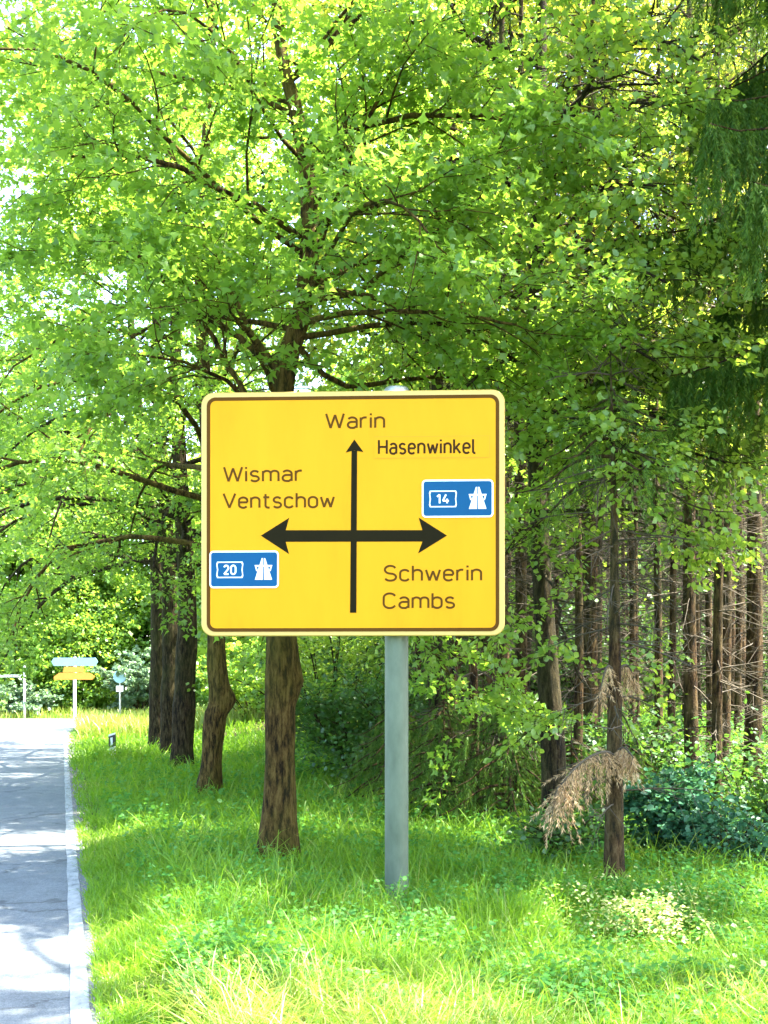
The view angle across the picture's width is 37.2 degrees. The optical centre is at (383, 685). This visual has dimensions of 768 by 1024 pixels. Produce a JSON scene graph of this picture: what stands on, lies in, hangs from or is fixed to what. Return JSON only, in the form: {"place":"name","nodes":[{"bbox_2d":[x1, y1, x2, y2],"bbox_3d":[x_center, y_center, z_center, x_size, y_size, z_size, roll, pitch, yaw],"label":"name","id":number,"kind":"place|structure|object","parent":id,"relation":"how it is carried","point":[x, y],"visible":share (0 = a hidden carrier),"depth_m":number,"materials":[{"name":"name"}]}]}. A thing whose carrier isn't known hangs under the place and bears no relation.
{"place":"outdoors","nodes":[
{"label":"outdoors","id":0,"kind":"place"},
{"bbox_2d":[0,719,74,726],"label":"crossing road","id":1,"kind":"structure","parent":0,"point":[36,723],"depth_m":45.12,"materials":[{"name":"grey asphalt"}]},
{"bbox_2d":[0,727,106,1023],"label":"road","id":2,"kind":"structure","parent":0,"point":[34,957],"depth_m":8.73,"materials":[{"name":"grey asphalt"}]},
{"bbox_2d":[63,731,91,1023],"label":"edge line","id":3,"kind":"object","parent":2,"relation":"on","point":[78,980],"visible":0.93,"depth_m":6.96,"materials":[{"name":"paint"}]},
{"bbox_2d":[54,733,136,1023],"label":"grit","id":4,"kind":"object","parent":2,"relation":"on","point":[79,818],"visible":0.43,"depth_m":11.91,"materials":[{"name":"grey gravel"}]},
{"bbox_2d":[0,699,767,1023],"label":"ground","id":5,"kind":"structure","parent":0,"point":[62,717],"depth_m":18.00,"materials":[{"name":"green plant"}]},
{"bbox_2d":[0,665,25,717],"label":"signpost","id":6,"kind":"object","parent":5,"relation":"on","point":[24,696],"visible":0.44,"depth_m":52.15,"materials":[{"name":"metal"}]},
{"bbox_2d":[0,678,63,715],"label":"bush","id":7,"kind":"object","parent":5,"relation":"on","point":[36,700],"visible":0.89,"depth_m":53.44,"materials":[{"name":"green plant"}]},
{"bbox_2d":[0,413,81,711],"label":"broadleaved tree","id":8,"kind":"object","parent":5,"relation":"on","point":[3,536],"visible":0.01,"depth_m":58.19,"materials":[{"name":"green plant"}]},
{"bbox_2d":[0,435,126,713],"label":"broadleaved tree","id":9,"kind":"object","parent":5,"relation":"on","point":[11,582],"visible":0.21,"depth_m":55.51,"materials":[{"name":"green plant"}]},
{"bbox_2d":[52,657,97,718],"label":"signpost","id":10,"kind":"object","parent":5,"relation":"on","point":[74,662],"visible":0.83,"depth_m":51.78,"materials":[{"name":"yellow metal"}]},
{"bbox_2d":[0,409,150,708],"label":"broadleaved tree","id":11,"kind":"object","parent":5,"relation":"on","point":[28,570],"visible":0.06,"depth_m":56.89,"materials":[{"name":"green plant"}]},
{"bbox_2d":[10,578,146,713],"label":"broadleaved tree","id":12,"kind":"object","parent":5,"relation":"on","point":[107,650],"visible":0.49,"depth_m":56.02,"materials":[{"name":"green plant"}]},
{"bbox_2d":[1,416,189,707],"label":"broadleaved tree","id":13,"kind":"object","parent":5,"relation":"on","point":[100,612],"visible":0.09,"depth_m":57.39,"materials":[{"name":"green plant"}]},
{"bbox_2d":[87,644,150,711],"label":"bush","id":14,"kind":"object","parent":5,"relation":"on","point":[135,688],"visible":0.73,"depth_m":53.75,"materials":[{"name":"green plant"}]},
{"bbox_2d":[113,671,125,712],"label":"road sign","id":15,"kind":"object","parent":5,"relation":"on","point":[120,679],"visible":0.66,"depth_m":53.42,"materials":[{"name":"metal"}]},
{"bbox_2d":[49,564,202,711],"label":"broadleaved tree","id":16,"kind":"object","parent":5,"relation":"on","point":[131,597],"visible":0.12,"depth_m":57.68,"materials":[{"name":"green plant"}]},
{"bbox_2d":[72,452,248,705],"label":"broadleaved tree","id":17,"kind":"object","parent":5,"relation":"on","point":[124,567],"depth_m":58.62,"materials":[{"name":"green plant"}]},
{"bbox_2d":[0,694,322,737],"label":"dry grass","id":18,"kind":"structure","parent":5,"relation":"on","point":[95,721],"depth_m":33.02,"materials":[{"name":"green plant"}]},
{"bbox_2d":[130,527,236,704],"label":"broadleaved tree","id":19,"kind":"object","parent":5,"relation":"on","point":[148,619],"depth_m":57.93,"materials":[{"name":"green plant"}]},
{"bbox_2d":[0,43,367,754],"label":"roadside tree","id":20,"kind":"object","parent":5,"relation":"on","point":[168,669],"visible":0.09,"depth_m":23.36,"materials":[{"name":"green plant"}]},
{"bbox_2d":[0,76,376,746],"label":"roadside tree","id":21,"kind":"object","parent":5,"relation":"on","point":[154,730],"visible":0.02,"depth_m":26.85,"materials":[{"name":"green plant"}]},
{"bbox_2d":[0,0,387,769],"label":"roadside tree","id":22,"kind":"object","parent":5,"relation":"on","point":[184,698],"visible":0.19,"depth_m":19.79,"materials":[{"name":"green plant"}]},
{"bbox_2d":[176,516,258,707],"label":"broadleaved tree","id":23,"kind":"object","parent":5,"relation":"on","point":[200,697],"visible":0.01,"depth_m":56.33,"materials":[{"name":"green plant"}]},
{"bbox_2d":[196,636,314,721],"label":"bush","id":24,"kind":"object","parent":5,"relation":"on","point":[238,691],"visible":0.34,"depth_m":32.32,"materials":[{"name":"green plant"}]},
{"bbox_2d":[137,458,374,705],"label":"broadleaved tree","id":25,"kind":"object","parent":5,"relation":"on","point":[201,650],"visible":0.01,"depth_m":38.88,"materials":[{"name":"green plant"}]},
{"bbox_2d":[0,0,567,796],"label":"roadside tree","id":26,"kind":"object","parent":5,"relation":"on","point":[220,702],"visible":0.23,"depth_m":15.01,"materials":[{"name":"green plant"}]},
{"bbox_2d":[186,636,424,743],"bbox_3d":[-1.330,-0.124,20.839,4.189,2.946,4.578,0,0,0],"label":"bush","id":27,"kind":"object","parent":5,"relation":"on","point":[321,641],"visible":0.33,"depth_m":20.75,"materials":[{"name":"green plant"}]},
{"bbox_2d":[198,605,444,697],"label":"broadleaved tree","id":28,"kind":"object","parent":5,"relation":"on","point":[309,657],"visible":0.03,"depth_m":35.60,"materials":[{"name":"green plant"}]},
{"bbox_2d":[201,385,504,903],"bbox_3d":[-0.214,-0.111,7.978,2.099,3.968,0.249,0,0,2],"label":"direction sign","id":29,"kind":"object","parent":5,"relation":"on","point":[353,513],"visible":0.96,"depth_m":7.87,"materials":[{"name":"metal"}]},
{"bbox_2d":[251,646,467,781],"bbox_3d":[-0.248,0.439,16.961,3.320,2.068,3.618,0,0,0],"label":"bush","id":30,"kind":"object","parent":5,"relation":"on","point":[328,726],"visible":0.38,"depth_m":16.51,"materials":[{"name":"green plant"}]},
{"bbox_2d":[0,0,767,865],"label":"roadside tree","id":31,"kind":"object","parent":5,"relation":"on","point":[144,234],"visible":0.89,"depth_m":8.55,"materials":[{"name":"green plant"}]},
{"bbox_2d":[324,710,457,810],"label":"young spruce","id":32,"kind":"object","parent":5,"relation":"on","point":[378,755],"visible":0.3,"depth_m":14.07,"materials":[{"name":"green plant"}]},
{"bbox_2d":[295,646,513,778],"bbox_3d":[0.282,0.666,16.510,3.428,2.454,3.184,0,0,32],"label":"bush","id":33,"kind":"object","parent":5,"relation":"on","point":[368,704],"visible":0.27,"depth_m":16.00,"materials":[{"name":"green plant"}]},
{"bbox_2d":[303,329,513,671],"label":"broadleaved tree","id":34,"kind":"object","parent":5,"relation":"on","point":[346,373],"depth_m":38.83,"materials":[{"name":"green plant"}]},
{"bbox_2d":[361,2,480,714],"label":"spruce tree","id":35,"kind":"object","parent":5,"relation":"on","point":[417,653],"visible":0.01,"depth_m":17.80,"materials":[{"name":"brown plant"}]},
{"bbox_2d":[90,706,767,1023],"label":"weeds","id":36,"kind":"object","parent":5,"relation":"on","point":[209,943],"visible":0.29,"depth_m":6.88,"materials":[{"name":"green plant"}]},
{"bbox_2d":[98,857,767,1023],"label":"tall grass","id":37,"kind":"structure","parent":5,"relation":"on","point":[281,1017],"depth_m":4.63,"materials":[{"name":"green plant"}]},
{"bbox_2d":[339,594,535,708],"bbox_3d":[1.241,-0.600,22.081,4.217,3.004,4.484,0,0,0],"label":"bush","id":38,"kind":"object","parent":5,"relation":"on","point":[410,664],"visible":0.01,"depth_m":21.26,"materials":[{"name":"green plant"}]},
{"bbox_2d":[369,681,518,824],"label":"young spruce","id":39,"kind":"object","parent":5,"relation":"on","point":[425,748],"visible":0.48,"depth_m":12.69,"materials":[{"name":"green plant"}]},
{"bbox_2d":[195,0,699,767],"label":"broadleaved tree","id":40,"kind":"object","parent":5,"relation":"on","point":[319,346],"visible":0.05,"depth_m":14.77,"materials":[{"name":"green plant"}]},
{"bbox_2d":[342,0,559,796],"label":"spruce tree","id":41,"kind":"object","parent":5,"relation":"on","point":[454,668],"visible":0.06,"depth_m":13.99,"materials":[{"name":"brown plant"}]},
{"bbox_2d":[333,422,572,706],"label":"broadleaved tree","id":42,"kind":"object","parent":5,"relation":"on","point":[513,563],"depth_m":37.33,"materials":[{"name":"green plant"}]},
{"bbox_2d":[416,636,537,794],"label":"young spruce","id":43,"kind":"object","parent":5,"relation":"on","point":[463,670],"visible":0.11,"depth_m":14.92,"materials":[{"name":"green plant"}]},
{"bbox_2d":[357,0,603,817],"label":"spruce tree","id":44,"kind":"object","parent":5,"relation":"on","point":[472,675],"visible":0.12,"depth_m":12.54,"materials":[{"name":"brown plant"}]},
{"bbox_2d":[419,2,570,783],"bbox_3d":[1.316,-5.147,14.946,2.537,13.741,2.828,0,0,16],"label":"spruce tree","id":45,"kind":"object","parent":5,"relation":"on","point":[489,680],"visible":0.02,"depth_m":14.92,"materials":[{"name":"brown plant"}]},
{"bbox_2d":[243,705,767,898],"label":"fallen twigs","id":46,"kind":"object","parent":5,"relation":"on","point":[692,809],"depth_m":12.35,"materials":[{"name":"brown wood"}]},
{"bbox_2d":[430,655,582,830],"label":"young spruce","id":47,"kind":"object","parent":5,"relation":"on","point":[529,774],"visible":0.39,"depth_m":12.05,"materials":[{"name":"green plant"}]},
{"bbox_2d":[253,0,767,823],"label":"beech tree","id":48,"kind":"object","parent":5,"relation":"on","point":[683,104],"visible":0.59,"depth_m":9.12,"materials":[{"name":"green plant"}]},
{"bbox_2d":[408,0,624,803],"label":"spruce tree","id":49,"kind":"object","parent":5,"relation":"on","point":[501,28],"visible":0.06,"depth_m":13.15,"materials":[{"name":"brown plant"}]},
{"bbox_2d":[366,3,679,694],"bbox_3d":[2.677,-6.686,19.680,6.943,15.345,6.945,0,0,0],"label":"broadleaved tree","id":50,"kind":"object","parent":5,"relation":"on","point":[529,643],"visible":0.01,"depth_m":19.86,"materials":[{"name":"plant"}]},
{"bbox_2d":[430,0,645,806],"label":"spruce tree","id":51,"kind":"object","parent":5,"relation":"on","point":[522,598],"visible":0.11,"depth_m":13.34,"materials":[{"name":"brown plant"}]},
{"bbox_2d":[507,77,573,734],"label":"spruce tree","id":52,"kind":"object","parent":5,"relation":"on","point":[529,558],"visible":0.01,"depth_m":18.05,"materials":[{"name":"brown plant"}]},
{"bbox_2d":[446,575,641,711],"bbox_3d":[2.706,-0.893,23.890,4.217,3.352,4.913,0,0,-36],"label":"bush","id":53,"kind":"object","parent":5,"relation":"on","point":[535,683],"visible":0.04,"depth_m":23.38,"materials":[{"name":"green plant"}]},
{"bbox_2d":[508,71,605,709],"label":"spruce tree","id":54,"kind":"object","parent":5,"relation":"on","point":[552,563],"depth_m":19.66,"materials":[{"name":"brown plant"}]},
{"bbox_2d":[484,780,650,867],"bbox_3d":[1.589,1.270,9.767,1.370,0.928,1.444,0,0,35],"label":"bush","id":55,"kind":"object","parent":5,"relation":"on","point":[587,828],"visible":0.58,"depth_m":9.60,"materials":[{"name":"green plant"}]},
{"bbox_2d":[508,18,631,736],"bbox_3d":[2.432,-4.558,17.002,2.344,11.514,2.280,0,0,31],"label":"spruce tree","id":56,"kind":"object","parent":5,"relation":"on","point":[557,595],"visible":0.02,"depth_m":16.96,"materials":[{"name":"brown plant"}]},
{"bbox_2d":[391,0,767,738],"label":"broadleaved tree","id":57,"kind":"object","parent":5,"relation":"on","point":[607,6],"visible":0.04,"depth_m":15.02,"materials":[{"name":"green plant"}]},
{"bbox_2d":[549,435,609,714],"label":"spruce tree","id":58,"kind":"object","parent":5,"relation":"on","point":[570,583],"visible":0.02,"depth_m":24.69,"materials":[{"name":"brown plant"}]},
{"bbox_2d":[482,2,679,806],"bbox_3d":[2.115,-4.567,12.738,2.483,12.543,2.554,0,0,13],"label":"spruce tree","id":59,"kind":"object","parent":5,"relation":"on","point":[578,696],"visible":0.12,"depth_m":12.56,"materials":[{"name":"brown plant"}]},
{"bbox_2d":[518,724,644,822],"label":"young spruce","id":60,"kind":"object","parent":5,"relation":"on","point":[573,756],"visible":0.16,"depth_m":12.30,"materials":[{"name":"green plant"}]},
{"bbox_2d":[512,5,668,702],"bbox_3d":[2.869,-4.966,16.146,2.557,12.562,2.487,0,0,-38],"label":"spruce tree","id":61,"kind":"object","parent":5,"relation":"on","point":[582,505],"visible":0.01,"depth_m":16.00,"materials":[{"name":"brown plant"}]},
{"bbox_2d":[505,1,681,754],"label":"spruce tree","id":62,"kind":"object","parent":5,"relation":"on","point":[589,706],"visible":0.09,"depth_m":14.73,"materials":[{"name":"brown plant"}]},
{"bbox_2d":[527,57,662,728],"bbox_3d":[3.476,-5.395,18.684,2.431,13.166,2.710,0,0,6],"label":"spruce tree","id":63,"kind":"object","parent":5,"relation":"on","point":[603,564],"visible":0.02,"depth_m":18.62,"materials":[{"name":"brown plant"}]},
{"bbox_2d":[511,483,681,705],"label":"broadleaved tree","id":64,"kind":"object","parent":5,"relation":"on","point":[647,569],"visible":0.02,"depth_m":37.84,"materials":[{"name":"green plant"}]},
{"bbox_2d":[510,588,704,710],"bbox_3d":[4.171,-0.701,23.007,4.199,2.856,4.147,0,0,0],"label":"bush","id":65,"kind":"object","parent":5,"relation":"on","point":[570,684],"visible":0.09,"depth_m":22.42,"materials":[{"name":"green plant"}]},
{"bbox_2d":[558,22,663,723],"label":"spruce tree","id":66,"kind":"object","parent":5,"relation":"on","point":[602,589],"visible":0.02,"depth_m":19.83,"materials":[{"name":"brown plant"}]},
{"bbox_2d":[553,76,682,708],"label":"spruce tree","id":67,"kind":"object","parent":5,"relation":"on","point":[623,593],"visible":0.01,"depth_m":21.73,"materials":[{"name":"brown plant"}]},
{"bbox_2d":[574,730,669,825],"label":"young spruce","id":68,"kind":"object","parent":5,"relation":"on","point":[641,769],"visible":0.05,"depth_m":12.49,"materials":[{"name":"green plant"}]},
{"bbox_2d":[512,269,732,883],"bbox_3d":[1.769,-0.810,8.455,1.624,5.086,1.616,0,0,0],"label":"spruce tree","id":69,"kind":"object","parent":5,"relation":"on","point":[615,762],"visible":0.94,"depth_m":8.45,"materials":[{"name":"green plant"}]},
{"bbox_2d":[561,56,683,723],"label":"spruce tree","id":70,"kind":"object","parent":5,"relation":"on","point":[637,632],"visible":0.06,"depth_m":20.41,"materials":[{"name":"brown plant"}]},
{"bbox_2d":[571,2,677,742],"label":"spruce tree","id":71,"kind":"object","parent":5,"relation":"on","point":[631,634],"visible":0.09,"depth_m":17.46,"materials":[{"name":"brown plant"}]},
{"bbox_2d":[602,484,649,709],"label":"spruce tree","id":72,"kind":"object","parent":5,"relation":"on","point":[608,572],"visible":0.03,"depth_m":29.59,"materials":[{"name":"brown plant"}]},
{"bbox_2d":[528,700,726,787],"bbox_3d":[2.929,0.791,13.911,2.367,1.327,2.145,0,0,-29],"label":"bush","id":73,"kind":"object","parent":5,"relation":"on","point":[601,742],"visible":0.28,"depth_m":13.61,"materials":[{"name":"green plant"}]},
{"bbox_2d":[511,859,752,956],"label":"pale plants","id":74,"kind":"object","parent":5,"relation":"on","point":[669,898],"visible":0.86,"depth_m":6.96,"materials":[{"name":"beige plant"}]},
{"bbox_2d":[602,496,667,702],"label":"spruce tree","id":75,"kind":"object","parent":5,"relation":"on","point":[628,584],"visible":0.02,"depth_m":30.98,"materials":[{"name":"brown plant"}]},
{"bbox_2d":[507,0,767,721],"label":"broadleaved tree","id":76,"kind":"object","parent":5,"relation":"on","point":[700,493],"depth_m":19.32,"materials":[{"name":"green plant"}]},
{"bbox_2d":[603,219,678,713],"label":"spruce tree","id":77,"kind":"object","parent":5,"relation":"on","point":[623,576],"visible":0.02,"depth_m":25.28,"materials":[{"name":"brown plant"}]},
{"bbox_2d":[603,187,682,706],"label":"spruce tree","id":78,"kind":"object","parent":5,"relation":"on","point":[641,581],"depth_m":22.78,"materials":[{"name":"brown plant"}]},
{"bbox_2d":[565,0,733,769],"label":"spruce tree","id":79,"kind":"object","parent":5,"relation":"on","point":[658,656],"visible":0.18,"depth_m":14.46,"materials":[{"name":"brown plant"}]},
{"bbox_2d":[573,3,744,761],"bbox_3d":[3.813,-5.013,15.597,2.513,12.692,2.584,0,0,-25],"label":"spruce tree","id":80,"kind":"object","parent":5,"relation":"on","point":[673,615],"visible":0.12,"depth_m":15.47,"materials":[{"name":"brown plant"}]},
{"bbox_2d":[583,0,767,516],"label":"spruce tree","id":81,"kind":"object","parent":5,"relation":"on","point":[748,144],"visible":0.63,"depth_m":8.80,"materials":[{"name":"green plant"}]},
{"bbox_2d":[583,0,767,794],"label":"spruce tree","id":82,"kind":"object","parent":5,"relation":"on","point":[690,704],"visible":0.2,"depth_m":13.43,"materials":[{"name":"brown plant"}]},
{"bbox_2d":[639,307,713,698],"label":"spruce tree","id":83,"kind":"object","parent":5,"relation":"on","point":[677,585],"depth_m":27.15,"materials":[{"name":"brown plant"}]},
{"bbox_2d":[586,0,767,821],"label":"spruce tree","id":84,"kind":"object","parent":5,"relation":"on","point":[716,674],"visible":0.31,"depth_m":11.78,"materials":[{"name":"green plant"}]},
{"bbox_2d":[602,459,767,706],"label":"broadleaved tree","id":85,"kind":"object","parent":5,"relation":"on","point":[678,600],"visible":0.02,"depth_m":38.38,"materials":[{"name":"green plant"}]},
{"bbox_2d":[623,752,751,858],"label":"bush","id":86,"kind":"object","parent":5,"relation":"on","point":[638,800],"visible":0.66,"depth_m":9.67,"materials":[{"name":"green plant"}]},
{"bbox_2d":[624,587,767,711],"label":"bush","id":87,"kind":"object","parent":5,"relation":"on","point":[704,659],"visible":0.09,"depth_m":23.77,"materials":[{"name":"green plant"}]},
{"bbox_2d":[626,483,767,703],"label":"broadleaved tree","id":88,"kind":"object","parent":5,"relation":"on","point":[702,608],"visible":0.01,"depth_m":39.45,"materials":[{"name":"green plant"}]},
{"bbox_2d":[631,691,767,832],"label":"bush","id":89,"kind":"object","parent":5,"relation":"on","point":[760,789],"visible":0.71,"depth_m":11.09,"materials":[{"name":"green plant"}]},
{"bbox_2d":[633,0,767,752],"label":"spruce tree","id":90,"kind":"object","parent":5,"relation":"on","point":[730,80],"visible":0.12,"depth_m":12.75,"materials":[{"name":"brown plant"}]},
{"bbox_2d":[635,205,767,724],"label":"spruce tree","id":91,"kind":"object","parent":5,"relation":"on","point":[698,661],"visible":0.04,"depth_m":19.30,"materials":[{"name":"brown plant"}]},
{"bbox_2d":[636,5,767,751],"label":"spruce tree","id":92,"kind":"object","parent":5,"relation":"on","point":[708,620],"visible":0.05,"depth_m":16.45,"materials":[{"name":"brown plant"}]},
{"bbox_2d":[639,0,767,761],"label":"spruce tree","id":93,"kind":"object","parent":5,"relation":"on","point":[726,707],"visible":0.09,"depth_m":15.44,"materials":[{"name":"brown plant"}]},
{"bbox_2d":[643,471,767,706],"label":"broadleaved tree","id":94,"kind":"object","parent":5,"relation":"on","point":[713,573],"visible":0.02,"depth_m":38.08,"materials":[{"name":"green plant"}]},
{"bbox_2d":[652,0,767,789],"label":"spruce tree","id":95,"kind":"object","parent":5,"relation":"on","point":[752,586],"visible":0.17,"depth_m":13.92,"materials":[{"name":"brown plant"}]},
{"bbox_2d":[660,805,767,871],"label":"bush","id":96,"kind":"object","parent":5,"relation":"on","point":[752,841],"visible":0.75,"depth_m":9.19,"materials":[{"name":"green plant"}]},
{"bbox_2d":[660,11,767,734],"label":"spruce tree","id":97,"kind":"object","parent":5,"relation":"on","point":[738,697],"visible":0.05,"depth_m":17.97,"materials":[{"name":"brown plant"}]},
{"bbox_2d":[677,83,767,720],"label":"spruce tree","id":98,"kind":"object","parent":5,"relation":"on","point":[733,645],"visible":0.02,"depth_m":20.21,"materials":[{"name":"brown plant"}]},
{"bbox_2d":[699,42,767,719],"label":"spruce tree","id":99,"kind":"object","parent":5,"relation":"on","point":[746,609],"visible":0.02,"depth_m":18.58,"materials":[{"name":"brown plant"}]},
{"bbox_2d":[700,39,767,731],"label":"spruce tree","id":100,"kind":"object","parent":5,"relation":"on","point":[762,544],"visible":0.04,"depth_m":16.75,"materials":[{"name":"brown plant"}]},
{"bbox_2d":[701,277,767,717],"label":"spruce tree","id":101,"kind":"object","parent":5,"relation":"on","point":[743,638],"visible":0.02,"depth_m":21.10,"materials":[{"name":"brown plant"}]},
{"bbox_2d":[702,66,767,702],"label":"spruce tree","id":102,"kind":"object","parent":5,"relation":"on","point":[744,571],"depth_m":22.18,"materials":[{"name":"brown plant"}]},
{"bbox_2d":[0,0,767,584],"label":"sky","id":103,"kind":"structure","parent":0,"point":[7,191],"materials":[{"name":"white"}]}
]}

